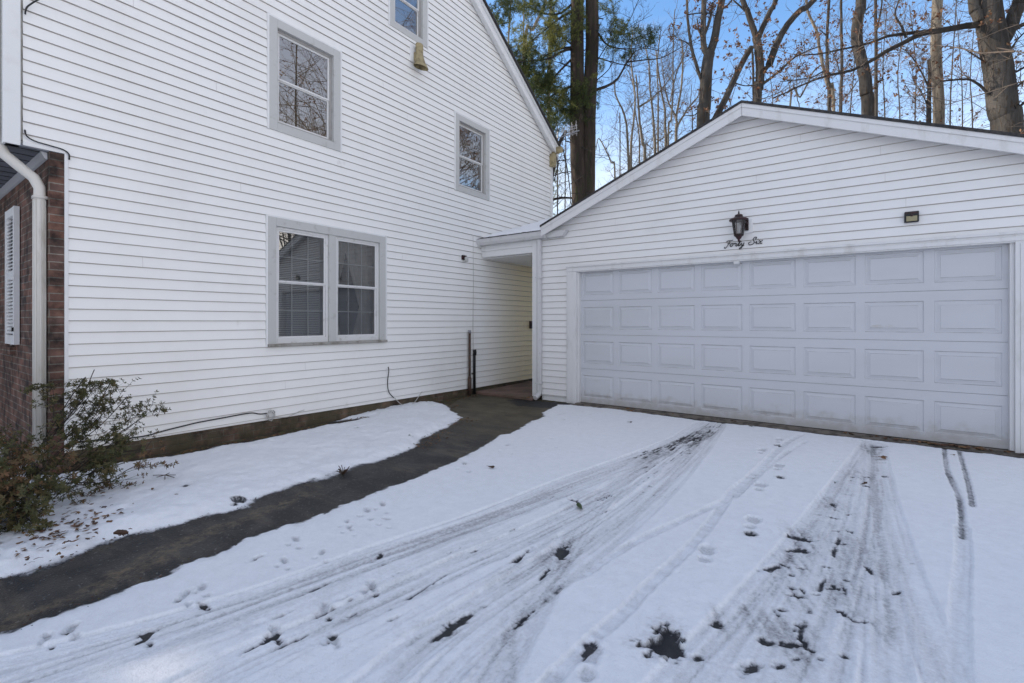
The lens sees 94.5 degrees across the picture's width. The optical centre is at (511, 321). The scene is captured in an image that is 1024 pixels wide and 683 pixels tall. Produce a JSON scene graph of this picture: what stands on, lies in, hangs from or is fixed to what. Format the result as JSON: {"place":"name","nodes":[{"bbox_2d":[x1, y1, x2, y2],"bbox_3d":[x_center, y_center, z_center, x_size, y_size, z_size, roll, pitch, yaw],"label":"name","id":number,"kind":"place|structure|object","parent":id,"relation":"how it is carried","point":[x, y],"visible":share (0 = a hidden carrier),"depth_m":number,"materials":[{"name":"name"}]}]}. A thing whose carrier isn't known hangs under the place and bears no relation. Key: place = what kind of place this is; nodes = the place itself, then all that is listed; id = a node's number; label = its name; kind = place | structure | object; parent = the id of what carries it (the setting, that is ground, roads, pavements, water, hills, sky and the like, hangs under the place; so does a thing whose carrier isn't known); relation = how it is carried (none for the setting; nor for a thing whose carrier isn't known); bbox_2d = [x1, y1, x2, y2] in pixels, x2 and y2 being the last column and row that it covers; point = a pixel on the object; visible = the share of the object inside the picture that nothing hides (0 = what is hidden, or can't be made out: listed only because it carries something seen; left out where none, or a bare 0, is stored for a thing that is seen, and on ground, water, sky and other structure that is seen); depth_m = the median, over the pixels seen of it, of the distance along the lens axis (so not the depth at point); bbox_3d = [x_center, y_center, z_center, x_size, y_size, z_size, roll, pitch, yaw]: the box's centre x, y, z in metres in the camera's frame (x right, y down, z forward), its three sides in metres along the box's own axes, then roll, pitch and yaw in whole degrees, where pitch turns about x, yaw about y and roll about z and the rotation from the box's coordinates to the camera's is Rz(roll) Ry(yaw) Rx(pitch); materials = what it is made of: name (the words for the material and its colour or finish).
{"place":"outdoors","nodes":[
{"label":"outdoors","id":0,"kind":"place"},
{"bbox_2d":[0,394,567,649],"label":"path","id":1,"kind":"structure","parent":0,"point":[105,571],"depth_m":2.98,"materials":[{"name":"grey asphalt"}]},
{"bbox_2d":[113,529,128,535],"bbox_3d":[-2.285,1.238,2.770,0.087,0.036,0.035,0,0,-2],"label":"pine cone","id":2,"kind":"object","parent":1,"relation":"on","point":[121,532],"visible":1,"depth_m":2.76,"materials":[{"name":"brown plant"}]},
{"bbox_2d":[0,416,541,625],"bbox_3d":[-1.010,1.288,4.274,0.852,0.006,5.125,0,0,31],"label":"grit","id":3,"kind":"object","parent":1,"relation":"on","point":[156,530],"visible":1,"depth_m":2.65,"materials":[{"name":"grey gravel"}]},
{"bbox_2d":[337,465,349,474],"bbox_3d":[-1.432,1.266,4.014,0.112,0.072,0.103,0,0,36],"label":"weed tuft","id":4,"kind":"object","parent":1,"relation":"on","point":[342,471],"visible":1,"depth_m":4.01,"materials":[{"name":"brown plant"}]},
{"bbox_2d":[413,405,476,448],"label":"leaf litter","id":5,"kind":"object","parent":1,"relation":"on","point":[442,432],"visible":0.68,"depth_m":5.32,"materials":[{"name":"brown plant"}]},
{"bbox_2d":[0,394,571,579],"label":"ground","id":6,"kind":"structure","parent":0,"point":[449,402],"depth_m":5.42,"materials":[{"name":"white snow"}]},
{"bbox_2d":[0,488,176,568],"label":"leaf litter","id":7,"kind":"object","parent":6,"relation":"on","point":[73,525],"visible":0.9,"depth_m":2.81,"materials":[{"name":"brown plant"}]},
{"bbox_2d":[0,369,179,535],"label":"evergreen shrub","id":8,"kind":"object","parent":6,"relation":"on","point":[17,485],"visible":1,"depth_m":3.38,"materials":[{"name":"green plant"}]},
{"bbox_2d":[0,0,562,473],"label":"house","id":9,"kind":"structure","parent":6,"relation":"on","point":[280,208],"depth_m":5.37,"materials":[{"name":"white plastic"}]},
{"bbox_2d":[24,0,38,14],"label":"service wire","id":10,"kind":"object","parent":9,"relation":"attached to","point":[30,4],"visible":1,"depth_m":3.87,"materials":[{"name":"black"}]},
{"bbox_2d":[24,130,69,159],"bbox_3d":[-3.888,-1.475,3.966,0.022,0.172,0.280,0,0,36],"label":"eave cable","id":11,"kind":"object","parent":9,"relation":"attached to","point":[47,144],"visible":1,"depth_m":3.96,"materials":[{"name":"black plastic"}]},
{"bbox_2d":[96,412,266,440],"bbox_3d":[-3.316,1.060,4.762,0.013,0.080,1.690,0,0,36],"label":"wall base cable","id":12,"kind":"object","parent":9,"relation":"attached to","point":[195,423],"depth_m":4.86,"materials":[{"name":"black"}]},
{"bbox_2d":[266,410,275,420],"bbox_3d":[-2.783,1.087,5.465,0.032,0.132,0.104,0,0,36],"label":"coiled cable","id":13,"kind":"object","parent":9,"relation":"attached to","point":[267,416],"visible":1,"depth_m":5.45,"materials":[{"name":"grey plastic"}]},
{"bbox_2d":[269,15,339,151],"bbox_3d":[-2.790,-2.889,6.039,0.640,1.312,0.935,0,0,36],"label":"window","id":14,"kind":"structure","parent":9,"relation":"in","point":[304,71],"depth_m":6.14,"materials":[{"name":"clear glass"}]},
{"bbox_2d":[268,216,387,346],"bbox_3d":[-2.563,-0.459,6.327,0.670,1.512,1.707,0,0,36],"label":"window","id":15,"kind":"structure","parent":9,"relation":"in","point":[327,285],"depth_m":6.15,"materials":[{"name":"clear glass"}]},
{"bbox_2d":[390,0,426,47],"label":"window","id":16,"kind":"structure","parent":9,"relation":"in","point":[409,17],"depth_m":7.44,"materials":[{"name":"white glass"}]},
{"bbox_2d":[409,42,427,70],"bbox_3d":[-1.402,-4.059,7.255,0.216,0.382,0.253,0,0,36],"label":"bell shaped fixture","id":17,"kind":"object","parent":9,"relation":"attached to","point":[416,56],"visible":1,"depth_m":7.23,"materials":[{"name":"beige metal"}]},
{"bbox_2d":[462,255,467,261],"bbox_3d":[-0.807,-1.080,8.164,0.118,0.120,0.067,0,0,16],"label":"corner light","id":18,"kind":"object","parent":9,"relation":"attached to","point":[465,257],"visible":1,"depth_m":8.13,"materials":[{"name":"white metal"}]},
{"bbox_2d":[456,113,488,200],"bbox_3d":[-0.947,-2.885,8.587,0.640,1.312,0.915,0,0,36],"label":"window","id":19,"kind":"structure","parent":9,"relation":"in","point":[472,139],"depth_m":8.70,"materials":[{"name":"clear glass"}]},
{"bbox_2d":[471,349,476,393],"bbox_3d":[-0.659,0.887,8.391,0.088,0.786,0.084,0,0,36],"label":"conduit pipe","id":20,"kind":"object","parent":9,"relation":"attached to","point":[474,371],"visible":1,"depth_m":8.36,"materials":[{"name":"black metal"}]},
{"bbox_2d":[556,122,578,160],"bbox_3d":[1.206,-4.073,10.750,0.653,0.846,0.500,0,0,0],"label":"tv antenna","id":21,"kind":"object","parent":9,"relation":"attached to","point":[576,131],"visible":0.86,"depth_m":10.75,"materials":[{"name":"silver metal"}]},
{"bbox_2d":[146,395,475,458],"bbox_3d":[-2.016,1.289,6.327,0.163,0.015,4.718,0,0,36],"label":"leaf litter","id":22,"kind":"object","parent":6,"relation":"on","point":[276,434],"visible":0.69,"depth_m":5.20,"materials":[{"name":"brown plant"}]},
{"bbox_2d":[468,330,471,395],"bbox_3d":[-0.739,0.728,8.261,0.067,1.145,0.067,0,0,36],"label":"vent pipe","id":23,"kind":"object","parent":6,"relation":"on","point":[469,367],"visible":1,"depth_m":8.25,"materials":[{"name":"silver metal"}]},
{"bbox_2d":[476,218,568,400],"bbox_3d":[1.420,-0.490,8.754,3.160,3.580,2.950,0,0,36],"label":"breezeway","id":24,"kind":"object","parent":6,"relation":"on","point":[518,242],"visible":0.59,"depth_m":7.98,"materials":[{"name":"white wood"}]},
{"bbox_2d":[514,7,560,44],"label":"leaning bare tree","id":25,"kind":"object","parent":6,"relation":"on","point":[536,21],"visible":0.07,"depth_m":26.93,"materials":[{"name":"brown plant"}]},
{"bbox_2d":[553,83,569,213],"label":"background tree","id":26,"kind":"object","parent":6,"relation":"on","point":[561,176],"visible":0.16,"depth_m":29.96,"materials":[{"name":"brown plant"}]},
{"bbox_2d":[556,130,571,214],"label":"background tree","id":27,"kind":"object","parent":6,"relation":"on","point":[565,202],"visible":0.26,"depth_m":32.96,"materials":[{"name":"brown plant"}]},
{"bbox_2d":[545,107,591,207],"bbox_3d":[1.479,-2.569,14.612,1.661,7.934,2.669,0,0,-21],"label":"broken snag","id":28,"kind":"object","parent":6,"relation":"on","point":[560,142],"visible":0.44,"depth_m":14.48,"materials":[{"name":"brown plant"}]},
{"bbox_2d":[489,0,715,204],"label":"pine tree","id":29,"kind":"object","parent":6,"relation":"on","point":[583,88],"visible":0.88,"depth_m":15.73,"materials":[{"name":"green plant"}]},
{"bbox_2d":[601,89,638,174],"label":"background tree","id":30,"kind":"object","parent":6,"relation":"on","point":[620,123],"visible":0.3,"depth_m":35.97,"materials":[{"name":"brown plant"}]},
{"bbox_2d":[609,53,661,161],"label":"bare sapling","id":31,"kind":"object","parent":6,"relation":"on","point":[635,114],"visible":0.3,"depth_m":21.31,"materials":[{"name":"brown plant"}]},
{"bbox_2d":[662,79,715,139],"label":"background tree","id":32,"kind":"object","parent":6,"relation":"on","point":[689,112],"visible":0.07,"depth_m":32.97,"materials":[{"name":"brown plant"}]},
{"bbox_2d":[660,0,741,130],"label":"oak tree","id":33,"kind":"object","parent":6,"relation":"on","point":[703,106],"visible":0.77,"depth_m":18.90,"materials":[{"name":"brown plant"}]},
{"bbox_2d":[686,17,778,126],"bbox_3d":[8.891,-5.739,19.921,4.333,14.293,2.453,0,0,-28],"label":"oak tree","id":34,"kind":"object","parent":6,"relation":"on","point":[733,80],"visible":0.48,"depth_m":19.89,"materials":[{"name":"brown plant"}]},
{"bbox_2d":[713,0,832,105],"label":"oak tree","id":35,"kind":"object","parent":6,"relation":"on","point":[761,68],"visible":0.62,"depth_m":20.89,"materials":[{"name":"brown plant"}]},
{"bbox_2d":[540,100,1023,457],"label":"garage","id":36,"kind":"structure","parent":6,"relation":"on","point":[841,299],"depth_m":5.67,"materials":[{"name":"white plastic"}]},
{"bbox_2d":[729,211,752,241],"bbox_3d":[2.874,-1.198,5.966,0.247,0.395,0.261,0,0,36],"label":"wall lantern","id":37,"kind":"object","parent":36,"relation":"attached to","point":[744,226],"depth_m":5.95,"materials":[{"name":"brown metal"}]},
{"bbox_2d":[724,237,762,249],"bbox_3d":[2.950,-0.992,6.046,0.456,0.147,0.010,0,0,36],"label":"house number sign","id":38,"kind":"object","parent":36,"relation":"attached to","point":[741,243],"visible":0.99,"depth_m":6.06,"materials":[{"name":"black metal"}]},
{"bbox_2d":[580,244,1007,449],"bbox_3d":[3.021,0.218,6.112,4.770,2.156,0.044,0,0,36],"label":"garage door","id":39,"kind":"structure","parent":36,"relation":"in","point":[908,344],"depth_m":5.64,"materials":[{"name":"paint"}]},
{"bbox_2d":[904,211,918,222],"bbox_3d":[4.276,-1.117,5.067,0.120,0.115,0.060,0,0,36],"label":"flood light","id":40,"kind":"object","parent":36,"relation":"attached to","point":[911,216],"visible":1,"depth_m":5.05,"materials":[{"name":"black metal"}]},
{"bbox_2d":[837,16,864,113],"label":"background tree","id":41,"kind":"object","parent":6,"relation":"on","point":[850,104],"visible":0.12,"depth_m":32.97,"materials":[{"name":"brown plant"}]},
{"bbox_2d":[845,2,919,118],"bbox_3d":[25.138,-10.332,32.242,5.400,23.473,5.734,0,0,36],"label":"background tree","id":42,"kind":"object","parent":6,"relation":"on","point":[883,95],"visible":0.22,"depth_m":31.97,"materials":[{"name":"brown plant"}]},
{"bbox_2d":[744,0,1023,133],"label":"oak tree","id":43,"kind":"object","parent":6,"relation":"on","point":[1005,106],"visible":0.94,"depth_m":15.39,"materials":[{"name":"brown plant"}]},
{"bbox_2d":[872,4,949,119],"bbox_3d":[27.787,-10.861,34.061,4.600,24.513,4.217,0,0,5],"label":"background tree","id":44,"kind":"object","parent":6,"relation":"on","point":[899,73],"visible":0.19,"depth_m":33.97,"materials":[{"name":"brown plant"}]},
{"bbox_2d":[871,2,951,120],"bbox_3d":[28.122,-10.707,33.060,5.394,24.274,5.874,0,0,36],"label":"background tree","id":45,"kind":"object","parent":6,"relation":"on","point":[914,109],"visible":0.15,"depth_m":32.99,"materials":[{"name":"brown plant"}]},
{"bbox_2d":[900,0,977,126],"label":"pale barked tree","id":46,"kind":"object","parent":6,"relation":"on","point":[937,92],"visible":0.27,"depth_m":19.86,"materials":[{"name":"brown plant"}]},
{"bbox_2d":[908,0,976,125],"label":"background tree","id":47,"kind":"object","parent":6,"relation":"on","point":[952,62],"visible":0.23,"depth_m":31.97,"materials":[{"name":"brown plant"}]},
{"bbox_2d":[930,4,987,126],"bbox_3d":[33.380,-12.053,34.775,5.083,26.909,5.052,0,0,-21],"label":"background tree","id":48,"kind":"object","parent":6,"relation":"on","point":[962,123],"visible":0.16,"depth_m":34.97,"materials":[{"name":"brown plant"}]},
{"bbox_2d":[945,20,985,127],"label":"background tree","id":49,"kind":"object","parent":6,"relation":"on","point":[970,81],"visible":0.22,"depth_m":32.98,"materials":[{"name":"brown plant"}]},
{"bbox_2d":[947,37,1023,128],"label":"yard tree","id":50,"kind":"object","parent":6,"relation":"on","point":[982,79],"visible":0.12,"depth_m":18.62,"materials":[{"name":"brown plant"}]},
{"bbox_2d":[0,401,1023,682],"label":"driveway","id":51,"kind":"structure","parent":0,"point":[668,647],"depth_m":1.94,"materials":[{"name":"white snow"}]},
{"bbox_2d":[626,408,1023,454],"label":"leaf litter","id":52,"kind":"object","parent":51,"relation":"on","point":[966,446],"visible":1,"depth_m":4.89,"materials":[{"name":"brown plant"}]},
{"bbox_2d":[486,0,1023,216],"label":"sky","id":53,"kind":"structure","parent":0,"point":[661,8],"materials":[{"name":"blue"}]},
{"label":"snowfield","id":54,"kind":"structure","parent":0,"visible":0},
{"bbox_2d":[501,4,515,52],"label":"slender evergreen","id":55,"kind":"object","parent":54,"relation":"on","point":[508,31],"visible":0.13,"depth_m":22.96,"materials":[{"name":"green plant"}]},
{"bbox_2d":[510,1,532,58],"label":"slender evergreen","id":56,"kind":"object","parent":54,"relation":"on","point":[527,22],"visible":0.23,"depth_m":24.84,"materials":[{"name":"green plant"}]},
{"bbox_2d":[537,0,563,214],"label":"slender evergreen","id":57,"kind":"object","parent":54,"relation":"on","point":[548,51],"visible":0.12,"depth_m":20.86,"materials":[{"name":"green plant"}]},
{"bbox_2d":[595,126,624,186],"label":"bare sapling","id":58,"kind":"object","parent":54,"relation":"on","point":[607,153],"visible":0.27,"depth_m":19.98,"materials":[{"name":"brown plant"}]},
{"bbox_2d":[598,55,643,176],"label":"bare sapling","id":59,"kind":"object","parent":54,"relation":"on","point":[627,140],"visible":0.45,"depth_m":19.95,"materials":[{"name":"brown plant"}]},
{"bbox_2d":[602,2,658,168],"bbox_3d":[5.202,-6.270,20.563,2.603,15.338,2.847,0,0,5],"label":"bare sapling","id":60,"kind":"object","parent":54,"relation":"on","point":[634,111],"visible":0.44,"depth_m":20.42,"materials":[{"name":"brown plant"}]},
{"bbox_2d":[634,32,674,155],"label":"bare sapling","id":61,"kind":"object","parent":54,"relation":"on","point":[651,103],"visible":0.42,"depth_m":21.77,"materials":[{"name":"brown plant"}]},
{"bbox_2d":[625,49,685,164],"bbox_3d":[6.152,-5.179,20.905,2.935,13.149,2.443,0,0,-17],"label":"bare sapling","id":62,"kind":"object","parent":54,"relation":"on","point":[641,128],"visible":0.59,"depth_m":20.86,"materials":[{"name":"brown plant"}]},
{"bbox_2d":[636,32,678,150],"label":"bare sapling","id":63,"kind":"object","parent":54,"relation":"on","point":[665,129],"visible":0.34,"depth_m":22.65,"materials":[{"name":"brown plant"}]},
{"bbox_2d":[635,22,688,159],"bbox_3d":[7.063,-6.474,22.128,2.724,15.742,2.680,0,0,-31],"label":"bare sapling","id":64,"kind":"object","parent":54,"relation":"on","point":[657,119],"visible":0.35,"depth_m":22.22,"materials":[{"name":"brown plant"}]},
{"bbox_2d":[637,0,695,156],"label":"bare sapling","id":65,"kind":"object","parent":54,"relation":"on","point":[673,87],"visible":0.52,"depth_m":23.12,"materials":[{"name":"brown plant"}]},
{"bbox_2d":[651,34,700,147],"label":"bare sapling","id":66,"kind":"object","parent":54,"relation":"on","point":[677,109],"visible":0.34,"depth_m":23.56,"materials":[{"name":"brown plant"}]},
{"bbox_2d":[764,74,795,101],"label":"background tree","id":67,"kind":"object","parent":54,"relation":"on","point":[773,86],"visible":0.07,"depth_m":33.77,"materials":[{"name":"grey plant"}]},
{"bbox_2d":[764,57,826,106],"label":"background tree","id":68,"kind":"object","parent":54,"relation":"on","point":[797,89],"visible":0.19,"depth_m":35.97,"materials":[{"name":"brown plant"}]},
{"bbox_2d":[781,61,823,105],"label":"slim bare tree","id":69,"kind":"object","parent":54,"relation":"on","point":[797,94],"visible":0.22,"depth_m":22.97,"materials":[{"name":"brown plant"}]},
{"bbox_2d":[784,0,856,111],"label":"slim bare tree","id":70,"kind":"object","parent":54,"relation":"on","point":[811,19],"visible":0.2,"depth_m":23.97,"materials":[{"name":"brown plant"}]},
{"bbox_2d":[795,0,856,111],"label":"slim bare tree","id":71,"kind":"object","parent":54,"relation":"on","point":[829,101],"visible":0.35,"depth_m":21.95,"materials":[{"name":"brown plant"}]},
{"bbox_2d":[821,0,881,112],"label":"slim bare tree","id":72,"kind":"object","parent":54,"relation":"on","point":[840,85],"visible":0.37,"depth_m":24.95,"materials":[{"name":"brown plant"}]},
{"bbox_2d":[831,0,901,116],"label":"oak tree","id":73,"kind":"object","parent":54,"relation":"on","point":[866,92],"visible":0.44,"depth_m":18.84,"materials":[{"name":"brown plant"}]},
{"bbox_2d":[836,0,915,117],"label":"slim bare tree","id":74,"kind":"object","parent":54,"relation":"on","point":[874,65],"visible":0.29,"depth_m":23.94,"materials":[{"name":"brown plant"}]},
{"bbox_2d":[881,0,980,123],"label":"slim bare tree","id":75,"kind":"object","parent":54,"relation":"on","point":[928,109],"visible":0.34,"depth_m":18.44,"materials":[{"name":"brown plant"}]},
{"bbox_2d":[870,1,1023,132],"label":"yard tree","id":76,"kind":"object","parent":54,"relation":"on","point":[997,51],"visible":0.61,"depth_m":14.26,"materials":[{"name":"brown plant"}]}
]}

